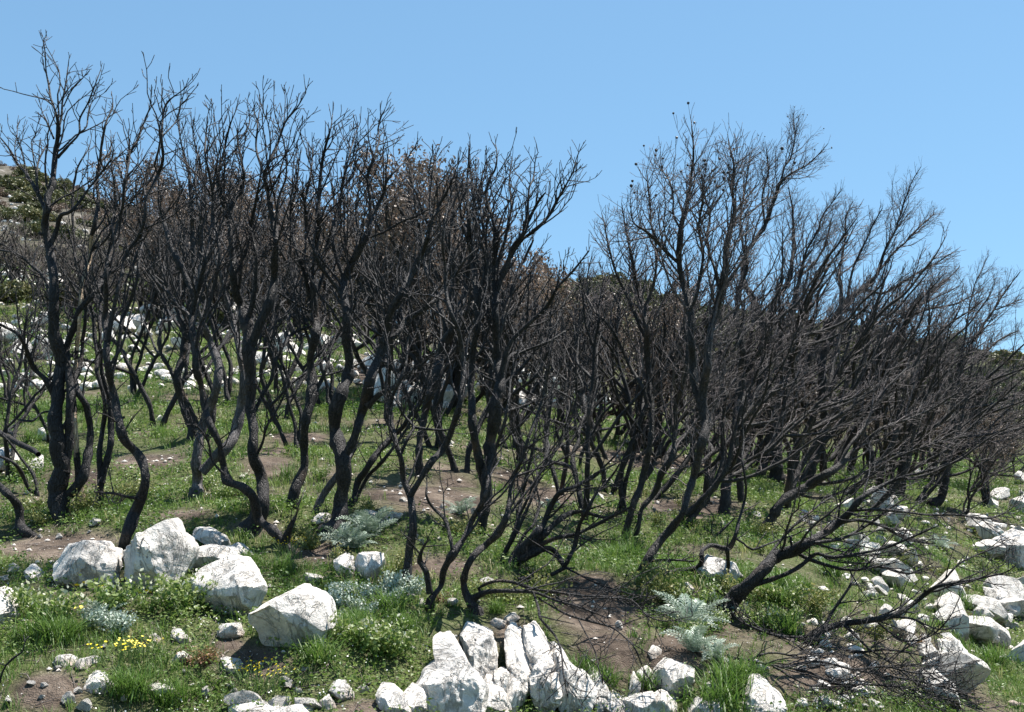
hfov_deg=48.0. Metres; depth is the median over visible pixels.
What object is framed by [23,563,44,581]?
rock
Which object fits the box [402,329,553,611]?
charred shrub
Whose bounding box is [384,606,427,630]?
grass clump
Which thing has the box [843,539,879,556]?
stone
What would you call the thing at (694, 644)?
silver thistle
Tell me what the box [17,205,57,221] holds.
hillside bush
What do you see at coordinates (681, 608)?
silver thistle
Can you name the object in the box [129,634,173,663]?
yellow flowers
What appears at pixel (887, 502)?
stone
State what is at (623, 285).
maquis shrub
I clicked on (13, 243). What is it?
scorched tree
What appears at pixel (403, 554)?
leafy weed
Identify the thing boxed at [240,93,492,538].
charred tree
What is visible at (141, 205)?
scorched tree
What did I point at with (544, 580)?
leafy weed
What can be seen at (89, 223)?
hillside bush
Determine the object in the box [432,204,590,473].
charred tree
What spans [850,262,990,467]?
charred tree
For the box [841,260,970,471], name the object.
charred tree
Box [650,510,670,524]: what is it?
leafy weed
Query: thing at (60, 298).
hillside bush
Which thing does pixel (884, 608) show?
stone
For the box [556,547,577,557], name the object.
leafy weed
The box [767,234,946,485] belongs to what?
charred tree
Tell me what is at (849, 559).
grass clump
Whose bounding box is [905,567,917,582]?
stone
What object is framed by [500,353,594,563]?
charred shrub
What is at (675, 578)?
grass clump
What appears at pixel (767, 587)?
grass clump
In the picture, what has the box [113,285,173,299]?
hillside bush
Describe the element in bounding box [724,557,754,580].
grass clump
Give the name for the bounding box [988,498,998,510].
stone
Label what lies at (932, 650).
rock
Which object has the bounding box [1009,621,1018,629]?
stone
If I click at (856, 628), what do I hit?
leafy weed
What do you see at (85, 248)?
scorched tree
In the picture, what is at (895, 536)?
rock
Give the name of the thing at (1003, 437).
scorched tree
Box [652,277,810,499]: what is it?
charred tree
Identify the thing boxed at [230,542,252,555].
rock
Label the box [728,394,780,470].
scorched tree
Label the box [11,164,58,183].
hillside bush
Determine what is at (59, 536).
stone
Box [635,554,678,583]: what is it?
leafy weed
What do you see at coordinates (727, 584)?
leafy weed
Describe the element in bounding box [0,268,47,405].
charred tree
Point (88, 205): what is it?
hillside bush
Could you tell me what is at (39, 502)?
leafy weed
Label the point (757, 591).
leafy weed
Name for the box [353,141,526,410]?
scorched tree
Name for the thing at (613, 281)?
maquis shrub
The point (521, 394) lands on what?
stone
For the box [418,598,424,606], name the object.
stone
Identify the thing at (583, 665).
grass clump
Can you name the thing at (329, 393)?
charred tree
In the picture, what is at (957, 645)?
rock
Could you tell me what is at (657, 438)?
scorched tree
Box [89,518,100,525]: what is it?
stone
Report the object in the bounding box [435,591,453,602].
reddish weed
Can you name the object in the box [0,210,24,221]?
hillside bush
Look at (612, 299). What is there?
maquis shrub
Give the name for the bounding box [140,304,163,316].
stone
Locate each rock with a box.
[0,447,19,471]
[0,586,20,626]
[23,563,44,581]
[30,455,43,472]
[38,427,50,439]
[52,540,122,587]
[53,654,77,666]
[74,655,100,670]
[83,670,113,693]
[122,518,199,588]
[148,633,160,643]
[148,683,176,698]
[170,651,189,663]
[171,628,191,643]
[190,553,267,615]
[191,544,240,571]
[193,527,230,545]
[217,622,244,637]
[220,656,244,673]
[228,700,312,711]
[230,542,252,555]
[248,583,336,646]
[305,573,326,582]
[311,513,330,524]
[318,694,336,710]
[328,679,354,700]
[333,553,355,577]
[354,551,385,578]
[375,682,410,711]
[404,682,426,711]
[416,631,488,711]
[460,621,497,678]
[484,674,511,711]
[486,694,508,711]
[490,618,506,627]
[493,667,509,692]
[504,612,519,623]
[504,622,530,711]
[523,621,562,711]
[549,641,597,711]
[587,667,611,711]
[605,690,627,711]
[622,689,677,711]
[628,671,640,694]
[637,665,654,688]
[648,645,661,659]
[651,657,694,696]
[683,582,694,591]
[687,696,712,711]
[694,554,743,582]
[704,681,717,691]
[712,699,725,711]
[742,674,786,711]
[753,658,769,671]
[865,582,878,595]
[887,620,914,638]
[894,527,912,544]
[916,643,939,658]
[924,694,950,706]
[935,634,967,651]
[975,521,1003,539]
[982,587,1006,599]
[992,528,1023,569]
[996,613,1012,626]
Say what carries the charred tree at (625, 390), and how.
on the ground at (62, 680)
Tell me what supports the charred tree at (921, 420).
on the ground at (62, 680)
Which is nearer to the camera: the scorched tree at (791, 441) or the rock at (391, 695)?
the rock at (391, 695)
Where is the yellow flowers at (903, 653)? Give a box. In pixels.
[881,643,916,661]
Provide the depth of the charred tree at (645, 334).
13.97 m
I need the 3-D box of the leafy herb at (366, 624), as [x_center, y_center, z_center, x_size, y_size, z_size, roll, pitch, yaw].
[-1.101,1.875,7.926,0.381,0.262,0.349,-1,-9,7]
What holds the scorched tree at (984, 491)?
on the ground at (62, 680)
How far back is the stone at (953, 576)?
15.27 m
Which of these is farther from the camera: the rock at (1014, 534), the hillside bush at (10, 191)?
the hillside bush at (10, 191)
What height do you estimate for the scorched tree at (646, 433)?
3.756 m
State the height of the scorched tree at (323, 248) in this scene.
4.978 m
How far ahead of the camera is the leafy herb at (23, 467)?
14.60 m
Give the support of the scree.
on the ground at (62, 680)
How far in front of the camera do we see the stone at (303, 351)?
33.02 m
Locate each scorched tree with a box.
[0,209,61,281]
[0,214,77,283]
[0,226,55,283]
[0,236,21,282]
[5,226,71,288]
[8,235,102,310]
[21,230,88,308]
[31,248,105,321]
[56,228,123,309]
[58,235,141,320]
[73,241,166,319]
[80,215,197,324]
[81,214,136,295]
[86,148,240,312]
[90,174,188,262]
[111,247,144,308]
[119,155,249,307]
[127,199,208,303]
[135,164,252,307]
[164,188,195,282]
[169,206,267,330]
[176,216,302,303]
[220,162,312,323]
[222,159,315,313]
[223,177,297,277]
[228,197,308,307]
[235,223,310,332]
[238,230,310,315]
[239,239,330,327]
[243,196,362,324]
[280,218,373,330]
[292,198,362,343]
[297,235,336,328]
[301,180,513,373]
[321,197,445,375]
[330,266,371,342]
[334,272,398,328]
[340,139,557,385]
[346,189,435,329]
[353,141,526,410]
[358,265,369,338]
[364,248,546,402]
[398,253,527,403]
[420,160,578,383]
[422,261,568,426]
[423,232,551,416]
[479,231,575,397]
[503,303,611,439]
[510,256,605,394]
[516,281,571,350]
[527,316,584,398]
[552,281,679,431]
[560,295,661,438]
[567,318,631,410]
[585,333,669,425]
[590,287,696,441]
[605,317,720,448]
[609,285,755,458]
[622,359,720,441]
[635,323,770,460]
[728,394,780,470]
[759,387,816,462]
[782,398,829,451]
[792,368,841,458]
[794,409,843,461]
[818,405,850,448]
[819,392,851,460]
[862,399,910,468]
[880,410,929,487]
[916,397,969,482]
[961,416,1020,514]
[963,412,1023,505]
[985,412,1017,469]
[989,426,1023,477]
[995,418,1023,474]
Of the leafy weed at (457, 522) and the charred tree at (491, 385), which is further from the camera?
the charred tree at (491, 385)
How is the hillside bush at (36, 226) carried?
on the ground at (62, 680)
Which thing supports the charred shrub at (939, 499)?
on the ground at (62, 680)
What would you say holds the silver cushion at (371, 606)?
on the ground at (62, 680)
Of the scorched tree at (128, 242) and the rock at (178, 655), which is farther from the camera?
the scorched tree at (128, 242)
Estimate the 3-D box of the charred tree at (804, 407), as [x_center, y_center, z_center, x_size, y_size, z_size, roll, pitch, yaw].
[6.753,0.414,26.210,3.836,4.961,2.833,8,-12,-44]
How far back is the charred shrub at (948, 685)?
8.69 m
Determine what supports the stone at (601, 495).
on the ground at (62, 680)
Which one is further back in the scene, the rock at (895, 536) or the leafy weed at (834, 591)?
the rock at (895, 536)
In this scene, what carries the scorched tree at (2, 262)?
on the ground at (62, 680)
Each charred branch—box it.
[0,635,28,682]
[695,514,734,540]
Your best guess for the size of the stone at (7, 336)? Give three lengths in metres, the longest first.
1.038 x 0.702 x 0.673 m
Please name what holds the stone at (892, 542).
on the ground at (62, 680)
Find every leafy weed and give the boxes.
[19,493,47,511]
[26,506,55,524]
[67,486,105,514]
[84,485,114,500]
[104,479,137,501]
[120,474,156,497]
[239,495,250,511]
[282,516,307,538]
[291,525,328,549]
[328,542,355,557]
[354,494,382,510]
[385,549,416,572]
[389,545,419,564]
[436,514,470,532]
[444,516,480,539]
[468,577,495,593]
[476,575,518,601]
[491,580,528,605]
[506,577,555,602]
[525,566,572,596]
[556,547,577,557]
[614,578,659,603]
[621,564,672,590]
[635,488,650,495]
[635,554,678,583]
[643,569,697,602]
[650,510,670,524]
[670,508,679,515]
[673,494,696,507]
[689,518,709,526]
[711,568,738,593]
[747,536,771,554]
[750,518,782,537]
[750,584,780,602]
[796,583,837,614]
[810,584,843,600]
[840,616,867,634]
[861,614,895,640]
[887,545,916,564]
[925,560,952,575]
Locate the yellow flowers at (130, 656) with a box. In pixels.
[114,635,150,667]
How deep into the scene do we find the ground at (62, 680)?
10.83 m
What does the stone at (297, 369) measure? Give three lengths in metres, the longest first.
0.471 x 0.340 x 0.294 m
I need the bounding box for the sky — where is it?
[0,0,1023,352]
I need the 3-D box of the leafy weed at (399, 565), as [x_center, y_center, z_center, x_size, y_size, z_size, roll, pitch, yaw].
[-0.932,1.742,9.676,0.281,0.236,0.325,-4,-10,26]
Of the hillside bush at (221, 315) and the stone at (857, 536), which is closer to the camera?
the stone at (857, 536)
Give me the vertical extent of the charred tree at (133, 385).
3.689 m
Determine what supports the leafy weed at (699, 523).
on the ground at (62, 680)
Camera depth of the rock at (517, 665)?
8.25 m
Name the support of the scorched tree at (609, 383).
on the ground at (62, 680)
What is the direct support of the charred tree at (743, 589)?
on the ground at (62, 680)
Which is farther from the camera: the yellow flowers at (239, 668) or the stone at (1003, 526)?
the stone at (1003, 526)
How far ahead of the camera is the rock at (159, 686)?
7.15 m
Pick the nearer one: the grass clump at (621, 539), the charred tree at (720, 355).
the grass clump at (621, 539)
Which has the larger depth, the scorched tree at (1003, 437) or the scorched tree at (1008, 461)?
the scorched tree at (1003, 437)
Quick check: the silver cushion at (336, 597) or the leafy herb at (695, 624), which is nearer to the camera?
the silver cushion at (336, 597)
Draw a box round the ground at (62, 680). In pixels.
[0,166,1023,711]
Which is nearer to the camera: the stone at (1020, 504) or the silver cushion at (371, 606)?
the silver cushion at (371, 606)
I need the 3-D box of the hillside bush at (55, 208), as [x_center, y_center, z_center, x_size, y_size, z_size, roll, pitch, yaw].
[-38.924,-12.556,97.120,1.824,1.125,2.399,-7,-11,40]
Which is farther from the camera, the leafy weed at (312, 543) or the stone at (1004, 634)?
the stone at (1004, 634)
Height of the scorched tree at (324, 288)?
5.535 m
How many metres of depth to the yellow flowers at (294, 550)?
10.10 m
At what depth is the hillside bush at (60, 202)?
115.32 m
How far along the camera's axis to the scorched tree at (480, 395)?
27.31 m
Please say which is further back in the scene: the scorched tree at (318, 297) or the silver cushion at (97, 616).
the scorched tree at (318, 297)
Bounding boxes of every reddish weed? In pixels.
[176,646,219,666]
[194,645,224,659]
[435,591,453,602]
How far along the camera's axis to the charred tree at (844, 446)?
27.01 m
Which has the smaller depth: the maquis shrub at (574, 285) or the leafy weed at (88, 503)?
the leafy weed at (88, 503)
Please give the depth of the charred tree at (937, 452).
31.22 m
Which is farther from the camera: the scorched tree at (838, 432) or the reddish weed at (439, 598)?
the scorched tree at (838, 432)
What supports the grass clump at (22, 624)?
on the ground at (62, 680)
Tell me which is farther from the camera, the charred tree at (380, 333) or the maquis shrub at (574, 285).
the maquis shrub at (574, 285)
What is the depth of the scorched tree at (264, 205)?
40.61 m
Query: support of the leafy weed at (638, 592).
on the ground at (62, 680)
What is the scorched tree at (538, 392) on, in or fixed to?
on the ground at (62, 680)
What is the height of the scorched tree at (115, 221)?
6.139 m
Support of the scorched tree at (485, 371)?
on the ground at (62, 680)
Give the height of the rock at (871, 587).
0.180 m
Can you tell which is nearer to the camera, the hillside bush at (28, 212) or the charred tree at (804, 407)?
the charred tree at (804, 407)
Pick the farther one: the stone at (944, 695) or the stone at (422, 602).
the stone at (944, 695)
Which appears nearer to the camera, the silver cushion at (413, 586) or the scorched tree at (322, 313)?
the silver cushion at (413, 586)
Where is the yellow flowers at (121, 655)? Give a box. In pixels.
[87,641,133,668]
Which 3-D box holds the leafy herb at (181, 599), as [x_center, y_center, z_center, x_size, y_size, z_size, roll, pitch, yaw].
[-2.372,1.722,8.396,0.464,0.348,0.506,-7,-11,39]
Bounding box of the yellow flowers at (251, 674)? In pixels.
[226,657,275,690]
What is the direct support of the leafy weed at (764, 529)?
on the ground at (62, 680)
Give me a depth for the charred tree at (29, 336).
25.36 m
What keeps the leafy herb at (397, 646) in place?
on the ground at (62, 680)
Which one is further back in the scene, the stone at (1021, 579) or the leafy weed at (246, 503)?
the stone at (1021, 579)
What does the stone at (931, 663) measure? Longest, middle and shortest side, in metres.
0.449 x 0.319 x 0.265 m
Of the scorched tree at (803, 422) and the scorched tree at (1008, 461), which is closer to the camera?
the scorched tree at (803, 422)
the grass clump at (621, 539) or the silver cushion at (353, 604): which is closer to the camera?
the silver cushion at (353, 604)
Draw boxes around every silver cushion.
[76,603,107,626]
[87,607,127,629]
[98,609,138,635]
[325,579,357,598]
[325,586,361,608]
[340,579,370,594]
[342,595,365,611]
[351,583,383,601]
[358,599,382,615]
[363,577,398,596]
[379,568,410,588]
[380,584,407,603]
[382,575,425,599]
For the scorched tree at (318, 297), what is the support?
on the ground at (62, 680)
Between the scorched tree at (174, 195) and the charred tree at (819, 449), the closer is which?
the charred tree at (819, 449)
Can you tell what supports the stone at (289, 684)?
on the ground at (62, 680)
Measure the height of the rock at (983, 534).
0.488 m
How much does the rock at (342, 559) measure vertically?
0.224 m
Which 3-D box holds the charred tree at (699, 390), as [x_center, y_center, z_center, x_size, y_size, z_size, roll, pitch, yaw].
[1.944,-0.190,11.341,2.044,5.022,1.735,-4,-10,23]
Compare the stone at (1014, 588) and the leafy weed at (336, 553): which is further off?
the stone at (1014, 588)
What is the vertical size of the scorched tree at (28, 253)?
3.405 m
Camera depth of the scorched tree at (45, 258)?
47.91 m
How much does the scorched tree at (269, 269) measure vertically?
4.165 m
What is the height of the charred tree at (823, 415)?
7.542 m
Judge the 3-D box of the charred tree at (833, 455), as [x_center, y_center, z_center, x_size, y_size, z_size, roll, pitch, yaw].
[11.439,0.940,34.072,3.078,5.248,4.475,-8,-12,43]
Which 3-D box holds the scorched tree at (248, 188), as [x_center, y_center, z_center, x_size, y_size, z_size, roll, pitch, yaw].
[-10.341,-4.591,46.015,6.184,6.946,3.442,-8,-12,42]
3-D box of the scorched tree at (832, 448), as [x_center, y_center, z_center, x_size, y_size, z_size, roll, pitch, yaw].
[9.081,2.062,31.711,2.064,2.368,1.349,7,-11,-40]
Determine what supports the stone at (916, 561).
on the ground at (62, 680)
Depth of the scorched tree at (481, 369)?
31.59 m
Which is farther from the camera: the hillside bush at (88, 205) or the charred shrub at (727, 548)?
the hillside bush at (88, 205)
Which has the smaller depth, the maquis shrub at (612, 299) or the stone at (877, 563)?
the stone at (877, 563)
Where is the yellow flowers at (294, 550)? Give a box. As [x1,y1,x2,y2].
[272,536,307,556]
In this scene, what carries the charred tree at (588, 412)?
on the ground at (62, 680)
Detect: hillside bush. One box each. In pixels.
[0,173,38,182]
[0,176,42,189]
[0,189,14,196]
[0,191,14,197]
[0,200,10,206]
[0,204,42,220]
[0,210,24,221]
[0,283,38,302]
[3,278,36,295]
[8,192,33,202]
[8,222,27,234]
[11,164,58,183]
[15,191,39,202]
[16,185,41,196]
[17,174,44,181]
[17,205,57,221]
[18,245,45,260]
[23,201,42,210]
[25,220,63,238]
[38,282,77,305]
[40,189,81,202]
[45,179,72,193]
[49,224,95,243]
[50,202,67,212]
[51,196,74,207]
[57,189,93,208]
[75,215,90,220]
[75,219,105,228]
[79,188,95,195]
[84,213,136,229]
[90,201,141,213]
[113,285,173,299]
[196,306,235,324]
[281,300,337,315]
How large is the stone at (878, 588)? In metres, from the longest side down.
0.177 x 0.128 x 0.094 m
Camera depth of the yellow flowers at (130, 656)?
7.35 m
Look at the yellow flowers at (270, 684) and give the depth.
7.17 m
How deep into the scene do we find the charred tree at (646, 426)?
25.97 m
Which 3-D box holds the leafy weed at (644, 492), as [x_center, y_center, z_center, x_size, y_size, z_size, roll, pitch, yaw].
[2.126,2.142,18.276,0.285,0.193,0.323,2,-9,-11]
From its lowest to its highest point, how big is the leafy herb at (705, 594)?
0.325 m
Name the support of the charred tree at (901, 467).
on the ground at (62, 680)
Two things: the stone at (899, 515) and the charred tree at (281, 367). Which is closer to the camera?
the charred tree at (281, 367)
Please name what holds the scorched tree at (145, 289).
on the ground at (62, 680)
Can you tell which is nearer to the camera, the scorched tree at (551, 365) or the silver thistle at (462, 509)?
the silver thistle at (462, 509)
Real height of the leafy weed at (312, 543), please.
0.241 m
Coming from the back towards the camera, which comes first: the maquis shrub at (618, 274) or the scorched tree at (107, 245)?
the maquis shrub at (618, 274)
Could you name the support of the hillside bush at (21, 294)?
on the ground at (62, 680)
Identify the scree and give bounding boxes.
[0,195,1023,709]
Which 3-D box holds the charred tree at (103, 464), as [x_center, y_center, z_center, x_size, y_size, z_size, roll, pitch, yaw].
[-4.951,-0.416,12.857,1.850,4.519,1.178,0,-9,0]
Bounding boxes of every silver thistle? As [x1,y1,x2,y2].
[82,599,126,617]
[313,521,366,544]
[326,527,376,547]
[336,506,396,536]
[353,506,394,522]
[441,496,476,513]
[537,497,559,507]
[651,590,729,630]
[657,624,718,651]
[683,598,724,618]
[696,637,738,661]
[698,593,734,607]
[926,534,957,548]
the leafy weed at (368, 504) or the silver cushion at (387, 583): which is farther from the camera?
the leafy weed at (368, 504)
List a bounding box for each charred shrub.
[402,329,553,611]
[460,346,692,711]
[486,419,661,610]
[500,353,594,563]
[666,381,789,576]
[719,591,1004,711]
[730,532,1022,693]
[926,365,1023,506]
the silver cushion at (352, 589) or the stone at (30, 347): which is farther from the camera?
the stone at (30, 347)
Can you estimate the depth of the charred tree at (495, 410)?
12.27 m
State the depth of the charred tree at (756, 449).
30.02 m
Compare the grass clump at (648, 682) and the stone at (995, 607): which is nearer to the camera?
the grass clump at (648, 682)
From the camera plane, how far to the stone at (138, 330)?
34.86 m
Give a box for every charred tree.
[0,29,170,522]
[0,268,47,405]
[0,272,101,481]
[0,292,90,442]
[0,346,37,537]
[0,426,40,496]
[1,130,146,506]
[2,201,212,427]
[24,267,77,388]
[57,91,159,506]
[67,222,189,396]
[86,51,223,569]
[103,99,306,553]
[123,212,269,437]
[147,194,284,404]
[148,93,212,441]
[155,75,320,536]
[155,146,272,498]
[170,182,304,391]
[223,253,363,452]
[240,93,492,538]
[254,103,379,509]
[257,218,394,419]
[260,224,380,410]
[301,194,422,421]
[312,387,372,512]
[331,214,464,448]
[348,335,452,508]
[377,191,491,582]
[392,134,543,474]
[406,235,524,417]
[413,240,543,466]
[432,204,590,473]
[434,127,601,535]
[467,256,638,493]
[483,227,614,449]
[501,290,641,495]
[525,248,622,459]
[527,261,694,523]
[529,269,602,441]
[530,267,628,424]
[548,294,678,469]
[561,191,761,539]
[575,270,738,513]
[597,102,808,578]
[628,242,763,451]
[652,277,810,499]
[656,262,790,464]
[662,259,853,459]
[667,224,847,503]
[677,272,837,526]
[682,300,901,519]
[699,427,1023,661]
[708,204,802,516]
[722,106,874,485]
[724,288,806,502]
[743,292,861,458]
[744,274,889,447]
[748,258,875,452]
[757,271,826,476]
[758,199,963,508]
[761,345,985,532]
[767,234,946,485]
[771,270,884,417]
[777,256,931,480]
[804,156,984,480]
[806,321,900,440]
[827,321,967,463]
[840,273,1023,497]
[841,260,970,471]
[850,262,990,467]
[861,258,1011,485]
[862,311,991,487]
[864,319,1023,517]
[887,328,974,471]
[891,301,999,467]
[894,334,960,426]
[897,248,1023,495]
[909,348,1009,484]
[915,357,1023,503]
[923,335,1023,479]
[970,406,1023,488]
[973,356,1023,434]
[981,367,1023,456]
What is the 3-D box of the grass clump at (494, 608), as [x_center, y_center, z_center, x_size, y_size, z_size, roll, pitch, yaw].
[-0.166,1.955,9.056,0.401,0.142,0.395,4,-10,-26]
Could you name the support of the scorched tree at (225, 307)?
on the ground at (62, 680)
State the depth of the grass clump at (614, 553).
11.77 m
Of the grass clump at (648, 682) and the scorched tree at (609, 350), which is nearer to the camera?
the grass clump at (648, 682)
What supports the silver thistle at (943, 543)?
on the ground at (62, 680)
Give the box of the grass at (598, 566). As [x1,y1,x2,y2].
[0,266,1023,711]
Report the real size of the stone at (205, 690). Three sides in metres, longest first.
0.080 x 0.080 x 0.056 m
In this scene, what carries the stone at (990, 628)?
on the ground at (62, 680)
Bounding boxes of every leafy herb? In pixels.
[2,583,60,618]
[3,456,41,479]
[15,581,91,624]
[78,568,152,611]
[131,589,166,613]
[145,568,217,612]
[150,568,197,602]
[186,470,220,490]
[207,480,237,500]
[220,469,255,495]
[308,465,332,479]
[328,610,377,645]
[343,613,407,656]
[369,620,420,656]
[669,578,727,607]
[673,615,712,637]
[698,606,732,628]
[732,600,778,628]
[742,466,757,475]
[766,576,810,608]
[773,602,803,621]
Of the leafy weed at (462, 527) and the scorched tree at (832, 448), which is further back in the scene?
the scorched tree at (832, 448)
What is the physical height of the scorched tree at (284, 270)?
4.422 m
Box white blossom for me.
[0,346,1023,711]
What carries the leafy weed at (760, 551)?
on the ground at (62, 680)
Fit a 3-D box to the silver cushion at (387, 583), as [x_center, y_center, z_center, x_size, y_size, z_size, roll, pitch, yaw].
[-1.039,1.828,9.083,0.281,0.172,0.256,-6,-10,33]
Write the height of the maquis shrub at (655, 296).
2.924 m
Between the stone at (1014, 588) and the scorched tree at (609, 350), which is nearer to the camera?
the stone at (1014, 588)
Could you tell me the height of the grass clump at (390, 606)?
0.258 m
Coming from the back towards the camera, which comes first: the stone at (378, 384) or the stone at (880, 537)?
the stone at (378, 384)
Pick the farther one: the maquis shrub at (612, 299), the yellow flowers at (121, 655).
the maquis shrub at (612, 299)
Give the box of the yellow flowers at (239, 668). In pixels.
[207,656,267,683]
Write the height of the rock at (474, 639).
0.420 m
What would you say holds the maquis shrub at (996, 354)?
on the ground at (62, 680)
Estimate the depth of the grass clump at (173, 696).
7.09 m
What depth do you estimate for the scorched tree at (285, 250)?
46.71 m
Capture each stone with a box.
[0,322,22,344]
[0,575,9,581]
[7,563,19,573]
[11,339,32,354]
[26,680,35,684]
[40,338,70,354]
[40,682,48,687]
[53,665,61,670]
[56,533,62,538]
[61,691,74,704]
[73,687,82,692]
[75,698,91,711]
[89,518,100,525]
[113,316,135,332]
[127,314,144,327]
[136,323,150,335]
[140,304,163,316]
[156,317,175,329]
[171,337,180,348]
[201,686,208,697]
[223,690,261,705]
[255,351,271,368]
[267,695,291,705]
[275,330,292,351]
[280,676,292,682]
[284,680,291,687]
[285,348,305,356]
[294,364,301,374]
[294,698,321,708]
[316,360,332,372]
[357,353,374,368]
[358,685,368,692]
[368,510,375,516]
[373,368,403,401]
[375,510,392,524]
[394,513,402,518]
[399,392,415,403]
[404,380,419,397]
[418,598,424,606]
[432,400,448,409]
[443,379,474,398]
[443,383,453,402]
[447,598,458,605]
[474,377,483,393]
[479,577,493,584]
[513,390,525,398]
[519,398,528,408]
[594,493,603,500]
[615,620,622,629]
[835,498,853,510]
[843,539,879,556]
[849,532,869,540]
[857,549,879,566]
[861,623,876,634]
[870,576,888,591]
[871,490,893,508]
[873,535,885,543]
[874,558,909,575]
[874,585,887,595]
[879,604,894,613]
[880,541,906,554]
[880,565,892,573]
[881,569,905,586]
[884,512,900,524]
[887,504,907,519]
[888,620,906,635]
[897,549,918,565]
[897,593,905,599]
[900,619,915,626]
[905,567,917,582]
[905,634,917,646]
[916,668,929,679]
[918,634,930,643]
[922,657,939,670]
[923,668,961,708]
[930,569,966,596]
[933,591,966,613]
[935,604,968,640]
[938,651,990,692]
[965,513,994,529]
[967,595,1008,622]
[969,615,999,642]
[972,539,1005,558]
[972,604,993,617]
[983,575,1023,598]
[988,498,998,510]
[990,487,1009,499]
[993,522,1006,531]
[995,622,1010,647]
[999,597,1023,616]
[1005,605,1020,616]
[1007,640,1023,663]
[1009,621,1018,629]
[1010,496,1023,512]
[1013,471,1023,482]
[1013,525,1023,530]
[1017,577,1023,585]
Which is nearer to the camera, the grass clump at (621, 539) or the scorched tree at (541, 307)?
the grass clump at (621, 539)
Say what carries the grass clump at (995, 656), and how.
on the ground at (62, 680)
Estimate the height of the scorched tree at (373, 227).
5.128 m
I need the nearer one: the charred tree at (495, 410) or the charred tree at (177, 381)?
the charred tree at (495, 410)
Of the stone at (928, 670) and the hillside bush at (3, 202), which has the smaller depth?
the stone at (928, 670)
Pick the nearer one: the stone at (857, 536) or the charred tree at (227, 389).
the stone at (857, 536)
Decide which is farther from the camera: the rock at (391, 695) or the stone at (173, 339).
the stone at (173, 339)
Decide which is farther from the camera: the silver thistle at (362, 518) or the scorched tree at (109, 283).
the scorched tree at (109, 283)
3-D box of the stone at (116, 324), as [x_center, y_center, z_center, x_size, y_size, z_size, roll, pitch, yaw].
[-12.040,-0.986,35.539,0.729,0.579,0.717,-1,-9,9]
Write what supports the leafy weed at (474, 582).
on the ground at (62, 680)
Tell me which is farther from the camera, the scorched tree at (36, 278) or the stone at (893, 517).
the scorched tree at (36, 278)
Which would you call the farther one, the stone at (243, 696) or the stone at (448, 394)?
the stone at (448, 394)
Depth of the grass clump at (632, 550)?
12.01 m
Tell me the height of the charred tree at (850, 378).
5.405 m
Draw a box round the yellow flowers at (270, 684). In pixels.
[233,663,293,695]
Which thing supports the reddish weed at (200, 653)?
on the ground at (62, 680)
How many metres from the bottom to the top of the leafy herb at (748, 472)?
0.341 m
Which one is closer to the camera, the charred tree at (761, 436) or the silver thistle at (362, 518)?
the silver thistle at (362, 518)
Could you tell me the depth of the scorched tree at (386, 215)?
24.46 m
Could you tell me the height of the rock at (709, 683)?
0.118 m
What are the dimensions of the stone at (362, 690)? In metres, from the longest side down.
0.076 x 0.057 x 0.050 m
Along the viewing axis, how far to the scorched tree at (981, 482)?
23.88 m
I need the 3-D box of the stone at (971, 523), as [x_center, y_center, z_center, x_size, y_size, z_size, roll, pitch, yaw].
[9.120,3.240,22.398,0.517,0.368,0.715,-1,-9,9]
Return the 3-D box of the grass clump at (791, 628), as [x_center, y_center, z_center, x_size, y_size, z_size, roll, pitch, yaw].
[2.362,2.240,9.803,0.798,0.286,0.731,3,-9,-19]
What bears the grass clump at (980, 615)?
on the ground at (62, 680)
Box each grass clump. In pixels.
[1,607,71,641]
[9,603,106,644]
[14,583,48,599]
[17,424,47,443]
[46,612,90,638]
[77,400,90,410]
[80,660,182,703]
[85,660,176,695]
[123,672,201,706]
[140,420,182,437]
[238,548,273,565]
[256,547,301,574]
[266,461,299,479]
[283,629,363,663]
[298,389,333,403]
[329,605,380,636]
[337,602,393,626]
[366,585,422,614]
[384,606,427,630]
[481,596,510,613]
[563,642,614,674]
[585,538,643,562]
[587,660,638,690]
[597,523,649,550]
[608,536,649,560]
[623,663,662,689]
[652,569,691,591]
[654,656,773,711]
[655,552,698,576]
[677,644,797,696]
[700,649,779,680]
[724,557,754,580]
[755,573,809,604]
[757,601,828,636]
[767,563,805,592]
[789,571,828,590]
[812,554,858,576]
[820,539,874,566]
[935,588,992,609]
[968,605,1007,634]
[968,637,1022,668]
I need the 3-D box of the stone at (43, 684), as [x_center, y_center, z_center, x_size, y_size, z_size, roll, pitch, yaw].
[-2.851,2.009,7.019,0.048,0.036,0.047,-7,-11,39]
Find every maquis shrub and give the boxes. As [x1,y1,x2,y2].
[546,276,597,296]
[560,289,634,315]
[589,272,608,279]
[593,271,626,279]
[605,289,656,302]
[610,278,652,290]
[612,279,633,293]
[637,300,676,319]
[696,305,732,314]
[717,326,744,349]
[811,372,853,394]
[987,357,1023,369]
[989,349,1021,365]
[993,351,1023,361]
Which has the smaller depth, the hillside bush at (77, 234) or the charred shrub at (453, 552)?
the charred shrub at (453, 552)
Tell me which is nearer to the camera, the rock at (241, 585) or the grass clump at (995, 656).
the rock at (241, 585)
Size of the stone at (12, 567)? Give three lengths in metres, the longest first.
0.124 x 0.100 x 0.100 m
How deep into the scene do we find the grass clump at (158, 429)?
18.14 m
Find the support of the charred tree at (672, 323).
on the ground at (62, 680)
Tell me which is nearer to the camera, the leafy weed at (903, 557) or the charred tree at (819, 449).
the leafy weed at (903, 557)

